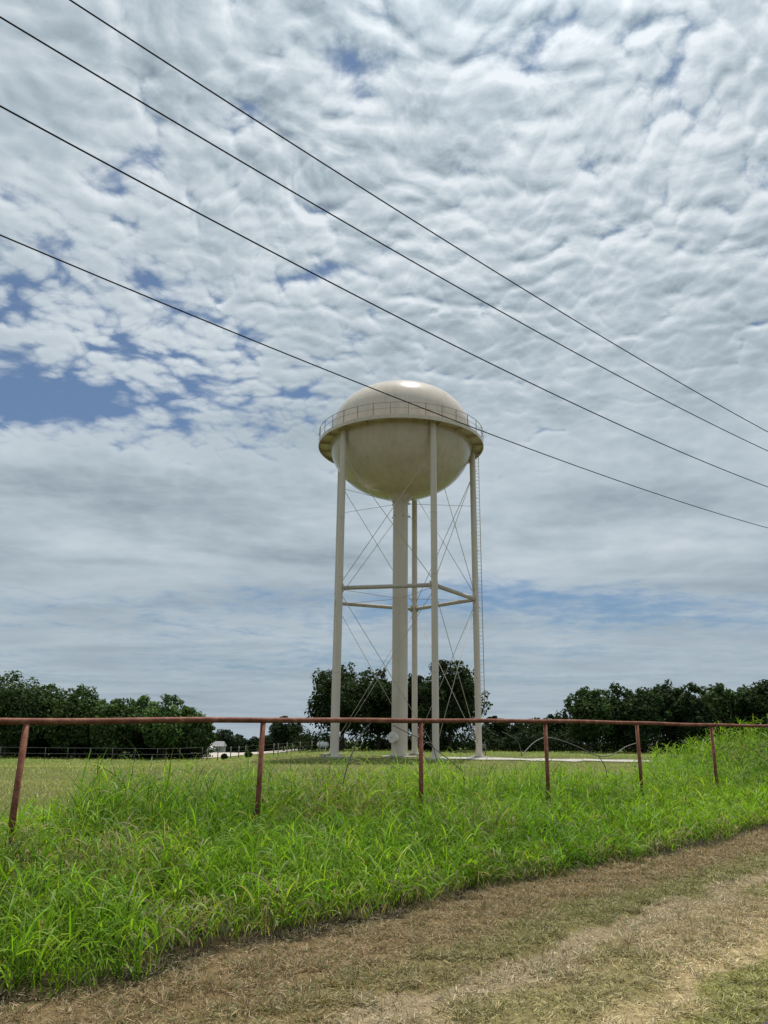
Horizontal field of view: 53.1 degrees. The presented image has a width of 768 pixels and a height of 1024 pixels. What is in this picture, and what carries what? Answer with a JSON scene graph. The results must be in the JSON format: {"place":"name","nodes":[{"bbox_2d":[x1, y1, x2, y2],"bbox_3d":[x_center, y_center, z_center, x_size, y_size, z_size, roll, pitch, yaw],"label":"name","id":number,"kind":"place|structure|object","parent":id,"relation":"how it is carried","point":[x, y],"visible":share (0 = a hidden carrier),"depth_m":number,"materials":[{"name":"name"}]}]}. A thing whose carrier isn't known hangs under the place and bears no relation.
{"place":"outdoors","nodes":[
{"label":"outdoors","id":0,"kind":"place"},
{"bbox_2d":[166,748,305,757],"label":"dirt drive","id":1,"kind":"structure","parent":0,"point":[214,754],"depth_m":91.08,"materials":[{"name":"beige soil"}]},
{"bbox_2d":[0,234,766,527],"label":"power line","id":2,"kind":"object","parent":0,"point":[323,368],"visible":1,"depth_m":14.44,"materials":[{"name":"black metal"}]},
{"bbox_2d":[0,822,767,1023],"bbox_3d":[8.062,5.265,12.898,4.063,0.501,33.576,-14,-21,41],"label":"dry grass","id":3,"kind":"structure","parent":0,"point":[599,911],"depth_m":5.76,"materials":[{"name":"beige plant"}]},
{"bbox_2d":[0,740,767,980],"bbox_3d":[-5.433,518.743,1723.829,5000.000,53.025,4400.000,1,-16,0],"label":"ground","id":4,"kind":"structure","parent":0,"point":[81,760],"depth_m":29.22,"materials":[{"name":"green plant"}]},
{"bbox_2d":[0,670,56,756],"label":"tree","id":5,"kind":"object","parent":4,"relation":"on","point":[15,702],"visible":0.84,"depth_m":80.33,"materials":[{"name":"green plant"}]},
{"bbox_2d":[27,683,70,756],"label":"tree","id":6,"kind":"object","parent":4,"relation":"on","point":[56,694],"visible":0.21,"depth_m":84.02,"materials":[{"name":"green plant"}]},
{"bbox_2d":[42,683,101,757],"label":"tree","id":7,"kind":"object","parent":4,"relation":"on","point":[73,706],"visible":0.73,"depth_m":80.58,"materials":[{"name":"green plant"}]},
{"bbox_2d":[77,699,108,752],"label":"tree","id":8,"kind":"object","parent":4,"relation":"on","point":[105,703],"visible":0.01,"depth_m":83.66,"materials":[{"name":"green plant"}]},
{"bbox_2d":[0,747,202,760],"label":"pipe fence","id":9,"kind":"object","parent":4,"relation":"on","point":[119,748],"visible":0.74,"depth_m":71.61,"materials":[{"name":"metal"}]},
{"bbox_2d":[85,698,139,758],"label":"tree","id":10,"kind":"object","parent":4,"relation":"on","point":[110,737],"visible":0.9,"depth_m":79.73,"materials":[{"name":"green plant"}]},
{"bbox_2d":[121,694,157,757],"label":"tree","id":11,"kind":"object","parent":4,"relation":"on","point":[142,705],"visible":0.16,"depth_m":83.17,"materials":[{"name":"green plant"}]},
{"bbox_2d":[137,693,189,758],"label":"tree","id":12,"kind":"object","parent":4,"relation":"on","point":[161,735],"visible":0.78,"depth_m":80.04,"materials":[{"name":"green plant"}]},
{"bbox_2d":[178,705,205,758],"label":"tree","id":13,"kind":"object","parent":4,"relation":"on","point":[192,712],"visible":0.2,"depth_m":82.20,"materials":[{"name":"green plant"}]},
{"bbox_2d":[184,714,217,758],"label":"tree","id":14,"kind":"object","parent":4,"relation":"on","point":[202,735],"visible":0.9,"depth_m":78.87,"materials":[{"name":"green plant"}]},
{"bbox_2d":[206,741,226,751],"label":"house","id":15,"kind":"structure","parent":4,"relation":"on","point":[219,744],"depth_m":142.53,"materials":[{"name":"paint"}]},
{"bbox_2d":[221,753,227,759],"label":"shrub","id":16,"kind":"object","parent":4,"relation":"on","point":[223,756],"visible":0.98,"depth_m":69.88,"materials":[{"name":"green plant"}]},
{"bbox_2d":[215,729,240,752],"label":"tree","id":17,"kind":"object","parent":4,"relation":"on","point":[228,737],"visible":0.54,"depth_m":195.64,"materials":[{"name":"green plant"}]},
{"bbox_2d":[231,734,250,752],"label":"tree","id":18,"kind":"object","parent":4,"relation":"on","point":[244,742],"visible":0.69,"depth_m":204.42,"materials":[{"name":"green plant"}]},
{"bbox_2d":[244,751,252,757],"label":"shrub","id":19,"kind":"object","parent":4,"relation":"on","point":[248,754],"visible":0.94,"depth_m":69.98,"materials":[{"name":"green plant"}]},
{"bbox_2d":[244,736,259,751],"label":"tree","id":20,"kind":"object","parent":4,"relation":"on","point":[251,748],"visible":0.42,"depth_m":213.67,"materials":[{"name":"green plant"}]},
{"bbox_2d":[206,740,319,759],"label":"wire fence","id":21,"kind":"object","parent":4,"relation":"on","point":[258,749],"visible":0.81,"depth_m":72.81,"materials":[{"name":"grey metal"}]},
{"bbox_2d":[253,734,281,750],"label":"tree","id":22,"kind":"object","parent":4,"relation":"on","point":[268,745],"visible":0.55,"depth_m":203.91,"materials":[{"name":"green plant"}]},
{"bbox_2d":[267,716,302,750],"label":"tree","id":23,"kind":"object","parent":4,"relation":"on","point":[279,734],"visible":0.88,"depth_m":91.28,"materials":[{"name":"green plant"}]},
{"bbox_2d":[293,734,309,745],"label":"bush","id":24,"kind":"object","parent":4,"relation":"on","point":[301,735],"visible":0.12,"depth_m":94.54,"materials":[{"name":"green plant"}]},
{"bbox_2d":[317,741,328,750],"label":"storage tank","id":25,"kind":"object","parent":4,"relation":"on","point":[323,744],"visible":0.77,"depth_m":78.25,"materials":[{"name":"white metal"}]},
{"bbox_2d":[302,662,389,750],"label":"tree","id":26,"kind":"object","parent":4,"relation":"on","point":[352,691],"visible":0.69,"depth_m":80.07,"materials":[{"name":"green plant"}]},
{"bbox_2d":[361,668,391,749],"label":"tree","id":27,"kind":"object","parent":4,"relation":"on","point":[380,729],"visible":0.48,"depth_m":82.26,"materials":[{"name":"green plant"}]},
{"bbox_2d":[51,741,705,752],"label":"distant woods","id":28,"kind":"object","parent":4,"relation":"on","point":[293,746],"depth_m":338.76,"materials":[{"name":"green plant"}]},
{"bbox_2d":[0,723,765,758],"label":"undergrowth","id":29,"kind":"object","parent":4,"relation":"on","point":[525,741],"visible":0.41,"depth_m":83.73,"materials":[{"name":"green plant"}]},
{"bbox_2d":[0,715,767,999],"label":"tall grass","id":30,"kind":"structure","parent":4,"relation":"on","point":[297,825],"depth_m":9.20,"materials":[{"name":"green plant"}]},
{"bbox_2d":[0,717,767,859],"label":"pipe fence","id":31,"kind":"object","parent":4,"relation":"on","point":[26,723],"visible":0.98,"depth_m":11.06,"materials":[{"name":"metal"}]},
{"bbox_2d":[318,380,488,760],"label":"water tower","id":32,"kind":"structure","parent":4,"relation":"on","point":[396,452],"depth_m":62.87,"materials":[{"name":"beige metal"}]},
{"bbox_2d":[408,673,431,742],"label":"tree","id":33,"kind":"object","parent":4,"relation":"on","point":[419,679],"visible":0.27,"depth_m":85.11,"materials":[{"name":"green plant"}]},
{"bbox_2d":[411,659,492,751],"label":"tree","id":34,"kind":"object","parent":4,"relation":"on","point":[453,711],"visible":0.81,"depth_m":80.35,"materials":[{"name":"green plant"}]},
{"bbox_2d":[482,715,509,748],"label":"tree","id":35,"kind":"object","parent":4,"relation":"on","point":[499,727],"visible":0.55,"depth_m":90.62,"materials":[{"name":"green plant"}]},
{"bbox_2d":[506,723,525,744],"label":"tree","id":36,"kind":"object","parent":4,"relation":"on","point":[513,729],"visible":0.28,"depth_m":93.12,"materials":[{"name":"green plant"}]},
{"bbox_2d":[524,717,542,737],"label":"tree","id":37,"kind":"object","parent":4,"relation":"on","point":[533,725],"visible":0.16,"depth_m":92.33,"materials":[{"name":"green plant"}]},
{"bbox_2d":[441,757,652,761],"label":"gravel drive","id":38,"kind":"structure","parent":4,"relation":"on","point":[498,758],"depth_m":57.70,"materials":[{"name":"beige gravel"}]},
{"bbox_2d":[539,710,573,743],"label":"tree","id":39,"kind":"object","parent":4,"relation":"on","point":[550,727],"visible":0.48,"depth_m":90.82,"materials":[{"name":"green plant"}]},
{"bbox_2d":[561,686,613,752],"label":"tree","id":40,"kind":"object","parent":4,"relation":"on","point":[586,706],"visible":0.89,"depth_m":80.25,"materials":[{"name":"green plant"}]},
{"bbox_2d":[594,681,632,752],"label":"tree","id":41,"kind":"object","parent":4,"relation":"on","point":[614,737],"visible":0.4,"depth_m":82.10,"materials":[{"name":"green plant"}]},
{"bbox_2d":[616,686,671,752],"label":"tree","id":42,"kind":"object","parent":4,"relation":"on","point":[640,704],"visible":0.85,"depth_m":80.20,"materials":[{"name":"green plant"}]},
{"bbox_2d":[649,679,685,750],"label":"tree","id":43,"kind":"object","parent":4,"relation":"on","point":[669,694],"visible":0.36,"depth_m":82.06,"materials":[{"name":"green plant"}]},
{"bbox_2d":[666,682,723,747],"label":"tree","id":44,"kind":"object","parent":4,"relation":"on","point":[692,708],"visible":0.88,"depth_m":80.38,"materials":[{"name":"green plant"}]},
{"bbox_2d":[697,682,742,741],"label":"tree","id":45,"kind":"object","parent":4,"relation":"on","point":[719,700],"visible":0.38,"depth_m":82.39,"materials":[{"name":"green plant"}]},
{"bbox_2d":[722,687,753,741],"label":"tree","id":46,"kind":"object","parent":4,"relation":"on","point":[739,711],"visible":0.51,"depth_m":80.67,"materials":[{"name":"green plant"}]},
{"bbox_2d":[735,679,767,739],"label":"tree","id":47,"kind":"object","parent":4,"relation":"on","point":[755,698],"visible":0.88,"depth_m":79.12,"materials":[{"name":"green plant"}]},
{"bbox_2d":[0,16,767,450],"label":"power line","id":48,"kind":"object","parent":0,"point":[322,208],"visible":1,"depth_m":15.29,"materials":[{"name":"black metal"}]},
{"bbox_2d":[0,105,767,486],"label":"power line","id":49,"kind":"object","parent":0,"point":[318,275],"visible":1,"depth_m":14.95,"materials":[{"name":"black metal"}]},
{"bbox_2d":[0,0,767,743],"label":"sky","id":50,"kind":"structure","parent":0,"point":[168,492],"materials":[{"name":"white"}]},
{"bbox_2d":[69,0,767,431],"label":"power line","id":51,"kind":"object","parent":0,"point":[365,190],"visible":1,"depth_m":16.36,"materials":[{"name":"black metal"}]}
]}

